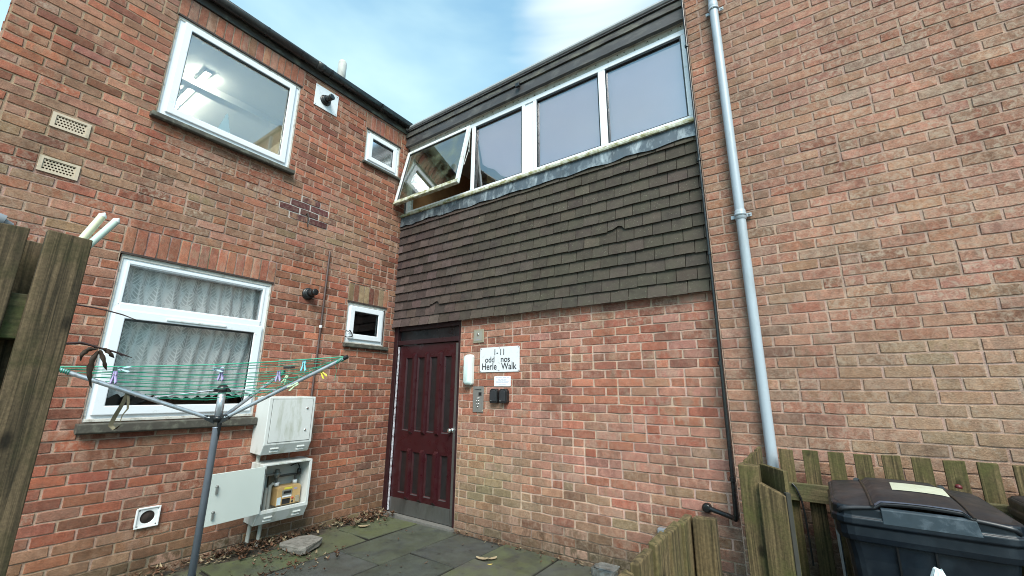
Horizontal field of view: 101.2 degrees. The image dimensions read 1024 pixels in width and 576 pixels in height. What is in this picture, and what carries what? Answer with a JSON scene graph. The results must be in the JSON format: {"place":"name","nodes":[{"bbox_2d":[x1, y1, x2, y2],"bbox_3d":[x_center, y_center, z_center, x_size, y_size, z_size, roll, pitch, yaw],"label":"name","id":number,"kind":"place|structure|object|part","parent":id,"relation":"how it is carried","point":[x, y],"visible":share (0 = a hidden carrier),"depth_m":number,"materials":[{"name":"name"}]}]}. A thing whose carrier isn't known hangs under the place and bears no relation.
{"place":"outdoors","nodes":[
{"label":"outdoors","id":0,"kind":"place"},
{"bbox_2d":[0,213,13,224],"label":"pole cap","id":1,"kind":"object","parent":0,"point":[3,217],"visible":0.56,"depth_m":1.44,"materials":[{"name":"grey plastic"}]},
{"bbox_2d":[140,515,382,575],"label":"soil strip","id":2,"kind":"object","parent":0,"point":[185,569],"visible":0.47,"depth_m":3.68,"materials":[{"name":"brown soil"}]},
{"bbox_2d":[0,0,659,123],"label":"sky","id":3,"kind":"structure","parent":0,"point":[419,59],"materials":[{"name":"blue"}]},
{"bbox_2d":[179,516,618,575],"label":"paving","id":4,"kind":"structure","parent":0,"point":[441,552],"depth_m":3.61,"materials":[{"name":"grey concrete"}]},
{"bbox_2d":[0,223,92,575],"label":"wooden fence","id":5,"kind":"object","parent":4,"relation":"on","point":[40,285],"visible":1,"depth_m":1.20,"materials":[{"name":"brown wood"}]},
{"bbox_2d":[79,213,106,238],"bbox_3d":[-1.672,0.309,1.248,0.025,1.317,0.475,-9,-17,34],"label":"garden stake","id":6,"kind":"object","parent":4,"relation":"on","point":[93,226],"visible":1,"depth_m":1.55,"materials":[{"name":"beige plastic"}]},
{"bbox_2d":[89,218,119,247],"bbox_3d":[-1.694,0.281,1.222,0.026,1.259,0.630,-9,-17,34],"label":"garden stake","id":7,"kind":"object","parent":4,"relation":"on","point":[103,232],"visible":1,"depth_m":1.57,"materials":[{"name":"white plastic"}]},
{"bbox_2d":[76,304,135,319],"bbox_3d":[-1.526,0.078,1.513,0.012,0.040,0.278,-10,-17,36],"label":"bare twig","id":8,"kind":"object","parent":7,"relation":"attached to","point":[103,309],"visible":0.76,"depth_m":1.54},
{"bbox_2d":[59,355,348,575],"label":"rotary airer","id":9,"kind":"object","parent":4,"relation":"on","point":[219,417],"visible":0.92,"depth_m":2.74,"materials":[{"name":"metal"}]},
{"bbox_2d":[66,341,131,387],"bbox_3d":[-1.524,0.267,1.470,0.021,0.160,0.288,-9,-17,34],"label":"leafy twig","id":10,"kind":"object","parent":9,"relation":"on","point":[90,366],"visible":0.94,"depth_m":1.51,"materials":[{"name":"brown plant"}]},
{"bbox_2d":[109,371,117,383],"bbox_3d":[-2.342,0.527,2.478,0.038,0.075,0.014,0,-14,0],"label":"clothes peg","id":11,"kind":"object","parent":9,"relation":"attached to","point":[114,376],"visible":1,"depth_m":2.47,"materials":[{"name":"purple plastic"}]},
{"bbox_2d":[108,393,129,429],"bbox_3d":[-2.352,0.738,2.522,0.077,0.217,0.026,12,-18,-40],"label":"dried leaf","id":12,"kind":"object","parent":9,"relation":"hanging from","point":[117,412],"visible":1,"depth_m":2.52,"materials":[{"name":"brown plant"}]},
{"bbox_2d":[117,366,131,372],"bbox_3d":[-2.291,0.481,2.486,0.076,0.037,0.014,0,-14,0],"label":"clothes peg","id":13,"kind":"object","parent":9,"relation":"attached to","point":[122,369],"visible":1,"depth_m":2.48,"materials":[{"name":"plastic"}]},
{"bbox_2d":[212,366,223,371],"bbox_3d":[-1.864,0.517,2.669,0.076,0.037,0.014,0,-14,0],"label":"clothes peg","id":14,"kind":"object","parent":9,"relation":"attached to","point":[214,369],"visible":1,"depth_m":2.66,"materials":[{"name":"plastic"}]},
{"bbox_2d":[217,369,223,380],"bbox_3d":[-1.856,0.554,2.683,0.038,0.075,0.014,0,-14,0],"label":"clothes peg","id":15,"kind":"object","parent":9,"relation":"attached to","point":[221,376],"visible":0.95,"depth_m":2.68,"materials":[{"name":"purple plastic"}]},
{"bbox_2d":[275,371,280,381],"bbox_3d":[-1.564,0.590,2.815,0.038,0.075,0.014,0,-14,0],"label":"clothes peg","id":16,"kind":"object","parent":9,"relation":"attached to","point":[278,374],"visible":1,"depth_m":2.81,"materials":[{"name":"purple plastic"}]},
{"bbox_2d":[283,366,294,368],"bbox_3d":[-1.494,0.533,2.821,0.067,0.020,0.023,6,-15,-22],"label":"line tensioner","id":17,"kind":"object","parent":9,"relation":"attached to","point":[287,367],"visible":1,"depth_m":2.81,"materials":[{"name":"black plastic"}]},
{"bbox_2d":[287,382,298,390],"bbox_3d":[-1.441,0.647,2.764,0.073,0.058,0.014,0,-14,0],"label":"clothes peg","id":18,"kind":"object","parent":9,"relation":"attached to","point":[296,384],"visible":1,"depth_m":2.76,"materials":[{"name":"green plastic"}]},
{"bbox_2d":[300,360,305,371],"bbox_3d":[-1.406,0.526,2.839,0.038,0.075,0.014,0,-14,0],"label":"clothes peg","id":19,"kind":"object","parent":9,"relation":"attached to","point":[303,363],"visible":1,"depth_m":2.84,"materials":[{"name":"blue plastic"}]},
{"bbox_2d":[279,535,322,554],"bbox_3d":[-1.895,2.329,3.833,0.344,0.059,0.306,-7,-16,27],"label":"broken slab","id":20,"kind":"object","parent":4,"relation":"on","point":[299,545],"depth_m":3.77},
{"bbox_2d":[123,507,607,575],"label":"leaf litter","id":21,"kind":"object","parent":4,"relation":"on","point":[240,548],"visible":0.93,"depth_m":3.71,"materials":[{"name":"brown plant"}]},
{"bbox_2d":[591,562,619,575],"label":"food tub","id":22,"kind":"object","parent":4,"relation":"on","point":[613,569],"visible":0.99,"depth_m":3.34,"materials":[{"name":"white plastic"}]},
{"bbox_2d":[930,567,945,575],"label":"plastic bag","id":23,"kind":"object","parent":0,"point":[935,571],"visible":1,"depth_m":1.52,"materials":[{"name":"white plastic"}]},
{"bbox_2d":[1007,496,1023,524],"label":"wheelie bin","id":24,"kind":"object","parent":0,"point":[1015,508],"visible":0.87,"depth_m":1.99,"materials":[{"name":"black plastic"}]},
{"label":"garden bed","id":25,"kind":"structure","parent":0,"visible":0},
{"bbox_2d":[617,514,722,575],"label":"picket fence","id":26,"kind":"object","parent":25,"relation":"on","point":[686,545],"visible":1,"depth_m":1.12,"materials":[{"name":"brown wood"}]},
{"bbox_2d":[738,463,768,575],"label":"gate post","id":27,"kind":"object","parent":25,"relation":"on","point":[750,478],"visible":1,"depth_m":1.97,"materials":[{"name":"brown wood"}]},
{"bbox_2d":[742,446,762,464],"bbox_3d":[1.409,1.454,2.309,0.066,1.026,0.848,-9,-17,34],"label":"picket fence","id":28,"kind":"object","parent":27,"relation":"attached to","point":[755,457],"visible":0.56,"depth_m":2.50,"materials":[{"name":"brown wood"}]},
{"bbox_2d":[758,464,801,575],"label":"garden gate","id":29,"kind":"structure","parent":27,"relation":"attached to","point":[782,550],"depth_m":1.88,"materials":[{"name":"brown wood"}]},
{"bbox_2d":[778,448,1023,575],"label":"picket fence","id":30,"kind":"object","parent":25,"relation":"on","point":[813,491],"visible":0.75,"depth_m":2.49,"materials":[{"name":"brown wood"}]},
{"bbox_2d":[792,483,814,565],"bbox_3d":[1.754,1.421,2.538,0.060,0.446,0.018,-9,-17,34],"label":"loose cable","id":31,"kind":"object","parent":30,"relation":"hanging from","point":[812,559],"visible":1,"depth_m":2.52,"materials":[{"name":"black plastic"}]},
{"bbox_2d":[827,477,1023,575],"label":"wheelie bin","id":32,"kind":"object","parent":25,"relation":"on","point":[889,527],"visible":1,"depth_m":1.77,"materials":[{"name":"black plastic"}]},
{"bbox_2d":[834,521,847,575],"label":"pale strip","id":33,"kind":"object","parent":32,"relation":"attached to","point":[840,545],"depth_m":2.26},
{"label":"ground","id":34,"kind":"structure","parent":0,"visible":0},
{"bbox_2d":[0,0,412,575],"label":"brick house","id":35,"kind":"structure","parent":34,"relation":"on","point":[188,188],"depth_m":3.79,"materials":[{"name":"brick"}]},
{"bbox_2d":[36,154,80,180],"bbox_3d":[-3.389,-0.893,3.143,0.040,0.120,0.214,-9,-17,34],"label":"air vent","id":36,"kind":"object","parent":35,"relation":"attached to","point":[54,166],"visible":1,"depth_m":3.13,"materials":[{"name":"beige plastic"}]},
{"bbox_2d":[49,111,91,138],"bbox_3d":[-3.388,-1.243,3.228,0.040,0.120,0.210,-9,-17,34],"label":"air vent","id":37,"kind":"object","parent":35,"relation":"attached to","point":[69,124],"visible":1,"depth_m":3.22,"materials":[{"name":"beige plastic"}]},
{"bbox_2d":[133,505,161,529],"bbox_3d":[-2.866,1.789,3.295,0.077,0.145,0.151,-9,-17,34],"label":"vent cover","id":38,"kind":"object","parent":35,"relation":"attached to","point":[145,517],"visible":1,"depth_m":3.28,"materials":[{"name":"white plastic"}]},
{"bbox_2d":[73,251,273,434],"bbox_3d":[-2.811,0.501,3.678,0.175,1.393,1.220,-9,-17,34],"label":"window","id":39,"kind":"structure","parent":35,"relation":"in","point":[96,409],"depth_m":3.51,"materials":[{"name":"plastic"}]},
{"bbox_2d":[108,267,259,397],"bbox_3d":[-2.889,0.429,3.800,0.060,1.122,1.098,-9,-17,34],"label":"net curtain","id":40,"kind":"object","parent":35,"relation":"hanging from","point":[145,344],"visible":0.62,"depth_m":3.73,"materials":[{"name":"fabric"}]},
{"bbox_2d":[175,88,194,108],"bbox_3d":[-4.171,-2.326,5.266,0.950,0.069,0.070,-9,-17,34],"label":"ceiling light","id":41,"kind":"object","parent":35,"relation":"attached to","point":[185,94],"visible":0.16,"depth_m":5.15,"materials":[{"name":"white plastic"}]},
{"bbox_2d":[196,69,211,83],"bbox_3d":[-3.551,-2.424,4.846,0.260,0.069,0.070,-9,-17,34],"label":"ceiling light","id":42,"kind":"object","parent":35,"relation":"attached to","point":[204,75],"visible":1,"depth_m":4.82,"materials":[{"name":"white plastic"}]},
{"bbox_2d":[218,114,230,133],"bbox_3d":[-2.924,-1.621,4.274,0.012,0.345,0.210,-9,-17,34],"label":"paper tree","id":43,"kind":"object","parent":35,"relation":"on","point":[224,125],"visible":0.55,"depth_m":4.28,"materials":[{"name":"blue paper"}]},
{"bbox_2d":[149,12,302,174],"bbox_3d":[-2.790,-1.899,4.270,0.175,1.136,1.245,-9,-17,34],"label":"window","id":44,"kind":"structure","parent":35,"relation":"in","point":[166,112],"depth_m":4.12,"materials":[{"name":"plastic"}]},
{"bbox_2d":[244,525,251,546],"bbox_3d":[-2.380,2.248,3.784,0.034,0.266,0.046,-9,-17,34],"label":"conduit","id":45,"kind":"object","parent":35,"relation":"attached to","point":[248,532],"visible":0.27,"depth_m":3.78,"materials":[{"name":"grey plastic"}]},
{"bbox_2d":[255,455,260,461],"bbox_3d":[-2.383,1.591,3.950,0.036,0.120,0.036,-9,-17,34],"label":"conduit","id":46,"kind":"object","parent":35,"relation":"attached to","point":[258,458],"visible":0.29,"depth_m":3.94,"materials":[{"name":"white plastic"}]},
{"bbox_2d":[204,456,312,527],"bbox_3d":[-2.323,1.867,3.814,0.268,0.521,0.932,-7,-16,29],"label":"meter cabinet","id":47,"kind":"object","parent":35,"relation":"attached to","point":[235,495],"visible":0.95,"depth_m":3.71,"materials":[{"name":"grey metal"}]},
{"bbox_3d":[-2.339,1.759,3.569,0.026,0.393,0.458,-7,-16,28],"label":"door","id":48,"kind":"part","parent":47,"relation":"part of","materials":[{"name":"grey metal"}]},
{"bbox_2d":[270,479,300,506],"bbox_3d":[-2.189,1.978,4.076,0.128,0.202,0.232,-9,-17,34],"label":"gas meter","id":49,"kind":"object","parent":47,"relation":"attached to","point":[285,493],"visible":1,"depth_m":4.02,"materials":[{"name":"yellow plastic"}]},
{"bbox_2d":[255,524,262,546],"bbox_3d":[-2.325,2.267,3.860,0.034,0.266,0.046,-9,-17,34],"label":"conduit","id":50,"kind":"object","parent":35,"relation":"attached to","point":[259,530],"visible":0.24,"depth_m":3.85,"materials":[{"name":"grey plastic"}]},
{"bbox_2d":[261,462,300,510],"bbox_3d":[-2.245,1.936,4.039,0.088,0.456,0.378,-9,-17,34],"label":"gas pipework","id":51,"kind":"object","parent":35,"relation":"attached to","point":[273,477],"visible":0.93,"depth_m":4.00,"materials":[{"name":"metal"}]},
{"bbox_2d":[250,396,315,455],"bbox_3d":[-2.220,1.325,4.104,0.256,0.523,0.455,-9,-17,34],"label":"meter cabinet","id":52,"kind":"object","parent":35,"relation":"attached to","point":[284,424],"visible":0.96,"depth_m":3.99,"materials":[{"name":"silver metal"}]},
{"bbox_3d":[-2.118,1.271,4.049,0.013,0.385,0.392,-9,-17,34],"label":"door","id":53,"kind":"part","parent":52,"relation":"part of","materials":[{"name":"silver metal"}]},
{"bbox_2d":[302,288,318,299],"bbox_3d":[-2.175,0.056,4.558,0.138,0.132,0.132,-9,-17,34],"label":"boiler flue","id":54,"kind":"object","parent":35,"relation":"attached to","point":[308,293],"visible":1,"depth_m":4.54,"materials":[{"name":"black plastic"}]},
{"bbox_2d":[310,251,330,395],"bbox_3d":[-2.121,0.359,4.668,0.037,1.631,0.042,-9,-17,34],"label":"waste pipe","id":55,"kind":"object","parent":35,"relation":"attached to","point":[320,325],"visible":0.93,"depth_m":4.66,"materials":[{"name":"brown plastic"}]},
{"bbox_2d":[314,83,338,116],"bbox_3d":[-2.197,-2.289,5.072,0.138,0.285,0.298,-9,-17,34],"label":"boiler flue","id":56,"kind":"object","parent":35,"relation":"attached to","point":[326,100],"visible":1,"depth_m":5.06,"materials":[{"name":"white plastic"}]},
{"bbox_2d":[337,59,346,77],"bbox_3d":[-2.319,-2.861,5.704,0.197,0.525,0.200,-9,-17,34],"label":"vent pipe","id":57,"kind":"object","parent":35,"relation":"on","point":[342,67],"visible":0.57,"depth_m":5.69,"materials":[{"name":"plastic"}]},
{"bbox_2d":[342,300,387,350],"bbox_3d":[-1.805,0.477,5.188,0.150,0.556,0.625,-9,-17,34],"label":"window","id":58,"kind":"structure","parent":35,"relation":"in","point":[354,307],"depth_m":5.14,"materials":[{"name":"plastic"}]},
{"bbox_2d":[362,127,400,180],"bbox_3d":[-1.778,-1.808,5.760,0.150,0.534,0.640,-9,-17,34],"label":"window","id":59,"kind":"structure","parent":35,"relation":"in","point":[381,153],"depth_m":5.74,"materials":[{"name":"plastic"}]},
{"bbox_2d":[382,0,745,575],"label":"brick building","id":60,"kind":"structure","parent":34,"relation":"on","point":[552,224],"depth_m":4.15,"materials":[{"name":"brick"}]},
{"bbox_2d":[389,342,458,526],"bbox_3d":[-1.036,1.626,4.916,1.016,1.940,0.108,-9,-17,34],"label":"door","id":61,"kind":"structure","parent":60,"relation":"in","point":[424,438],"depth_m":4.90,"materials":[{"name":"red paint"}]},
{"bbox_2d":[393,125,471,205],"bbox_3d":[-1.073,-1.611,5.590,1.165,0.893,0.238,-9,-17,34],"label":"window","id":62,"kind":"structure","parent":60,"relation":"in","point":[397,201],"depth_m":5.51,"materials":[{"name":"plastic"}]},
{"bbox_2d":[463,354,473,384],"bbox_3d":[-0.482,0.898,4.620,0.106,0.333,0.085,-9,-17,34],"label":"bulkhead lamp","id":63,"kind":"object","parent":60,"relation":"attached to","point":[468,373],"visible":1,"depth_m":4.59,"materials":[{"name":"white plastic"}]},
{"bbox_2d":[473,386,483,412],"bbox_3d":[-0.364,1.192,4.503,0.143,0.268,0.018,-9,-17,34],"label":"intercom panel","id":64,"kind":"object","parent":60,"relation":"attached to","point":[478,398],"visible":1,"depth_m":4.50,"materials":[{"name":"metal"}]},
{"bbox_2d":[473,329,483,342],"bbox_3d":[-0.373,0.533,4.673,0.147,0.149,0.018,-9,-17,34],"label":"key switch","id":65,"kind":"object","parent":60,"relation":"attached to","point":[478,336],"visible":1,"depth_m":4.67,"materials":[{"name":"beige metal"}]},
{"bbox_2d":[489,389,498,402],"bbox_3d":[-0.184,1.120,4.367,0.100,0.145,0.059,-9,-17,34],"label":"key safe","id":66,"kind":"object","parent":60,"relation":"attached to","point":[494,396],"visible":0.94,"depth_m":4.34,"materials":[{"name":"black plastic"}]},
{"bbox_2d":[480,346,519,371],"bbox_3d":[-0.136,0.755,4.453,0.518,0.262,0.007,-9,-17,34],"label":"name sign","id":67,"kind":"object","parent":60,"relation":"attached to","point":[501,359],"visible":1,"depth_m":4.44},
{"bbox_2d":[494,376,510,385],"bbox_3d":[-0.101,0.970,4.377,0.211,0.103,0.003,-9,-17,34],"label":"notice","id":68,"kind":"object","parent":60,"relation":"attached to","point":[502,380],"visible":1,"depth_m":4.37,"materials":[{"name":"grey paper"}]},
{"bbox_2d":[499,389,508,402],"bbox_3d":[-0.086,1.104,4.300,0.100,0.145,0.059,-9,-17,34],"label":"key safe","id":69,"kind":"object","parent":60,"relation":"attached to","point":[503,395],"visible":1,"depth_m":4.28,"materials":[{"name":"black plastic"}]},
{"bbox_2d":[400,29,693,217],"bbox_3d":[0.070,-1.718,4.942,3.840,1.039,0.142,-9,-17,34],"label":"window","id":70,"kind":"structure","parent":60,"relation":"in","point":[649,96],"depth_m":4.50,"materials":[{"name":"plastic"}]},
{"bbox_2d":[657,527,665,531],"bbox_3d":[1.161,1.901,3.208,0.085,0.122,0.049,-9,-17,34],"label":"junction box","id":71,"kind":"object","parent":60,"relation":"attached to","point":[662,529],"visible":0.24,"depth_m":3.22,"materials":[{"name":"grey plastic"}]},
{"bbox_2d":[681,0,738,521],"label":"cable conduit","id":72,"kind":"object","parent":60,"relation":"attached to","point":[707,507],"visible":1,"depth_m":3.16,"materials":[{"name":"black plastic"}]},
{"bbox_2d":[683,0,1023,575],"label":"brick house","id":73,"kind":"structure","parent":34,"relation":"on","point":[880,148],"depth_m":2.79,"materials":[{"name":"brick"}]},
{"bbox_2d":[706,0,778,467],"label":"downpipe","id":74,"kind":"object","parent":73,"relation":"attached to","point":[740,216],"visible":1,"depth_m":3.16,"materials":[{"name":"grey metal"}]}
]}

